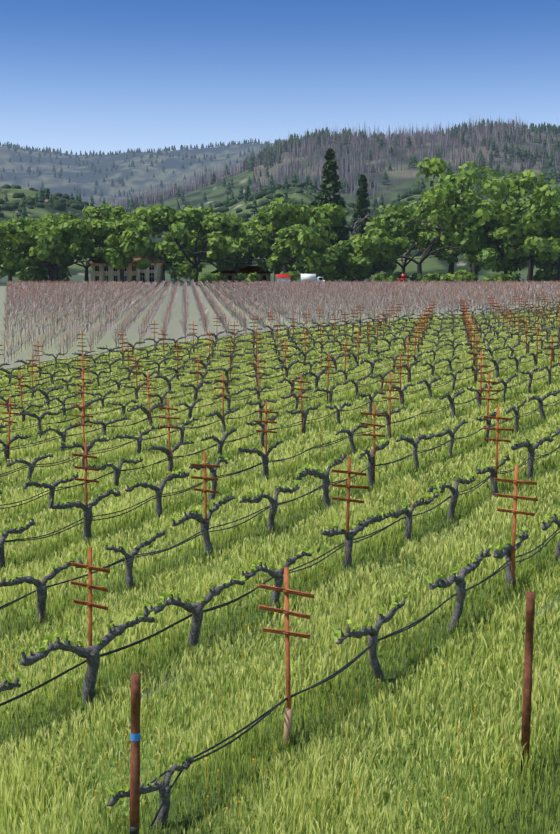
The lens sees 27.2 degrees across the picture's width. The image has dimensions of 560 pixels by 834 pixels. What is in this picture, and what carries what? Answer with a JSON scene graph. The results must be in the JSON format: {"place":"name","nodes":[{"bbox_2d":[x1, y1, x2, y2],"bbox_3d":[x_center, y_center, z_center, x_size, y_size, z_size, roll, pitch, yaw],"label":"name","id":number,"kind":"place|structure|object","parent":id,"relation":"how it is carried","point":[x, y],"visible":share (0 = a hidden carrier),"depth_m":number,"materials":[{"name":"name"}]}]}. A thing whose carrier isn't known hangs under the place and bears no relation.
{"place":"outdoors","nodes":[
{"label":"outdoors","id":0,"kind":"place"},
{"bbox_2d":[0,143,282,205],"bbox_3d":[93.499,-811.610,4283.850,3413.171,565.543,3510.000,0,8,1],"label":"hill range","id":1,"kind":"structure","parent":0,"point":[141,179],"depth_m":4171.25,"materials":[{"name":"grey plant"}]},
{"bbox_2d":[0,275,559,833],"bbox_3d":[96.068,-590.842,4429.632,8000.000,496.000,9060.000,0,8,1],"label":"ground","id":2,"kind":"structure","parent":0,"point":[174,331],"depth_m":19.18,"materials":[{"name":"green plant"}]},
{"bbox_2d":[86,257,274,281],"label":"utility poles","id":3,"kind":"object","parent":2,"relation":"on","point":[86,271],"visible":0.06,"depth_m":323.14,"materials":[{"name":"brown wood"}]},
{"bbox_2d":[92,251,458,263],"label":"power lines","id":4,"kind":"object","parent":3,"relation":"on","point":[290,262],"visible":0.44,"depth_m":319.67,"materials":[{"name":"black rubber"}]},
{"bbox_2d":[91,263,270,284],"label":"winery walls","id":5,"kind":"structure","parent":2,"relation":"on","point":[157,271],"depth_m":306.59,"materials":[{"name":"beige paint"}]},
{"bbox_2d":[94,265,265,282],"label":"windows","id":6,"kind":"structure","parent":5,"relation":"attached to","point":[134,271],"depth_m":306.49,"materials":[{"name":"black glass"}]},
{"bbox_2d":[88,256,272,272],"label":"winery roofs","id":7,"kind":"structure","parent":5,"relation":"on","point":[251,269],"depth_m":338.03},
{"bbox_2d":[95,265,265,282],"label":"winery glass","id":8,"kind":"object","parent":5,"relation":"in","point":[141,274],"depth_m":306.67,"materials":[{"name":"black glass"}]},
{"bbox_2d":[0,314,559,833],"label":"grass","id":9,"kind":"structure","parent":2,"relation":"on","point":[460,464],"depth_m":21.62,"materials":[{"name":"green plant"}]},
{"bbox_2d":[0,155,559,284],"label":"trees","id":10,"kind":"object","parent":2,"relation":"on","point":[42,238],"visible":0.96,"depth_m":306.08,"materials":[{"name":"green plant"}]},
{"bbox_2d":[0,301,559,828],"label":"grapevines","id":11,"kind":"object","parent":2,"relation":"on","point":[90,655],"visible":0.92,"depth_m":33.92,"materials":[{"name":"grey plant"}]},
{"bbox_2d":[0,303,559,794],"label":"vine shoots","id":12,"kind":"object","parent":11,"relation":"attached to","point":[234,577],"visible":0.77,"depth_m":28.61,"materials":[{"name":"green plant"}]},
{"bbox_2d":[0,280,559,360],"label":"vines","id":13,"kind":"object","parent":2,"relation":"on","point":[303,300],"visible":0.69,"depth_m":162.42,"materials":[{"name":"plant"}]},
{"bbox_2d":[0,293,559,708],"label":"trellis posts","id":14,"kind":"object","parent":2,"relation":"on","point":[287,591],"visible":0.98,"depth_m":37.74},
{"bbox_2d":[0,317,559,767],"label":"trellis wires","id":15,"kind":"object","parent":14,"relation":"attached to","point":[282,449],"visible":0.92,"depth_m":34.05,"materials":[{"name":"black metal"}]},
{"bbox_2d":[0,305,559,826],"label":"irrigation hoses","id":16,"kind":"object","parent":2,"relation":"on","point":[264,715],"visible":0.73,"depth_m":34.41,"materials":[{"name":"black rubber"}]},
{"bbox_2d":[0,184,559,275],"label":"hill foot","id":17,"kind":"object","parent":2,"relation":"on","point":[430,265],"visible":0.1,"depth_m":714.25},
{"bbox_2d":[0,182,551,256],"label":"hill brush","id":18,"kind":"object","parent":17,"relation":"on","point":[60,204],"visible":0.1,"depth_m":773.77,"materials":[{"name":"green plant"}]},
{"bbox_2d":[3,550,558,829],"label":"wild flowers","id":19,"kind":"object","parent":2,"relation":"on","point":[95,791],"visible":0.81,"depth_m":15.80,"materials":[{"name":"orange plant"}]},
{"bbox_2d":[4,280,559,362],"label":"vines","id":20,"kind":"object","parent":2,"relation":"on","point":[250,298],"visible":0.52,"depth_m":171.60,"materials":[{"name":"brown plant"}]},
{"bbox_2d":[277,278,290,281],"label":"shed walls","id":21,"kind":"structure","parent":2,"relation":"on","point":[283,279],"depth_m":300.87,"materials":[{"name":"white paint"}]},
{"bbox_2d":[276,274,291,277],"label":"shed roof","id":22,"kind":"structure","parent":21,"relation":"on","point":[282,276],"depth_m":301.08,"materials":[{"name":"red paint"}]},
{"bbox_2d":[283,708,292,747],"bbox_3d":[0.103,4.195,15.438,0.098,0.600,0.140,2,8,16],"label":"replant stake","id":23,"kind":"object","parent":2,"relation":"on","point":[288,722],"visible":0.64,"depth_m":15.38,"materials":[{"name":"beige wood"}]},
{"bbox_2d":[130,591,534,833],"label":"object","id":24,"kind":"object","parent":2,"relation":"on","point":[135,727],"visible":0.92,"depth_m":14.01,"materials":[{"name":"brown wood"}]},
{"bbox_2d":[130,827,137,833],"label":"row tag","id":25,"kind":"object","parent":24,"relation":"attached to","point":[133,830],"visible":1,"depth_m":12.60,"materials":[{"name":"grey metal"}]},
{"bbox_2d":[131,733,139,740],"bbox_3d":[-1.567,3.454,12.548,0.104,0.088,0.108,0,8,1],"label":"blue tape","id":26,"kind":"object","parent":24,"relation":"attached to","point":[135,737],"visible":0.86,"depth_m":12.50,"materials":[{"name":"blue plastic"}]},
{"bbox_2d":[166,414,504,514],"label":"stakes","id":27,"kind":"object","parent":2,"relation":"on","point":[320,456],"visible":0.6,"depth_m":34.55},
{"bbox_2d":[306,148,379,281],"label":"conifer trees","id":28,"kind":"object","parent":2,"relation":"on","point":[331,185],"visible":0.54,"depth_m":328.81,"materials":[{"name":"green plant"}]},
{"bbox_2d":[341,195,414,281],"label":"bare trees","id":29,"kind":"object","parent":2,"relation":"on","point":[366,217],"visible":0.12,"depth_m":359.52,"materials":[{"name":"plant"}]},
{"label":"vehicle wheels and glass","id":30,"kind":"object","parent":2,"relation":"on","visible":0},
{"bbox_2d":[301,274,324,282],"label":"white truck","id":31,"kind":"object","parent":30,"relation":"on","point":[309,277],"visible":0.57,"depth_m":298.70,"materials":[{"name":"white paint"}]},
{"bbox_2d":[303,274,405,283],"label":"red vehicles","id":32,"kind":"object","parent":30,"relation":"on","point":[403,276],"visible":0.48,"depth_m":304.16,"materials":[{"name":"red paint"}]},
{"bbox_2d":[0,0,559,154],"label":"sky","id":33,"kind":"structure","parent":0,"point":[106,76],"materials":[{"name":"blue"}]},
{"bbox_2d":[125,127,559,212],"bbox_3d":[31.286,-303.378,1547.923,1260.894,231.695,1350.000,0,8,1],"label":"hill","id":34,"kind":"structure","parent":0,"point":[215,192],"depth_m":1491.52,"materials":[{"name":"green plant"}]},
{"bbox_2d":[0,118,559,238],"bbox_3d":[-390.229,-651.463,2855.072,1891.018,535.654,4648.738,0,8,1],"label":"hill conifers","id":35,"kind":"object","parent":34,"relation":"on","point":[313,188],"visible":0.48,"depth_m":1577.81,"materials":[{"name":"green plant"}]},
{"bbox_2d":[87,115,559,210],"bbox_3d":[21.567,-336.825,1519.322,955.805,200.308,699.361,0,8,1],"label":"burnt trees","id":36,"kind":"object","parent":34,"relation":"on","point":[357,167],"visible":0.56,"depth_m":1566.02,"materials":[{"name":"grey wood"}]}
]}

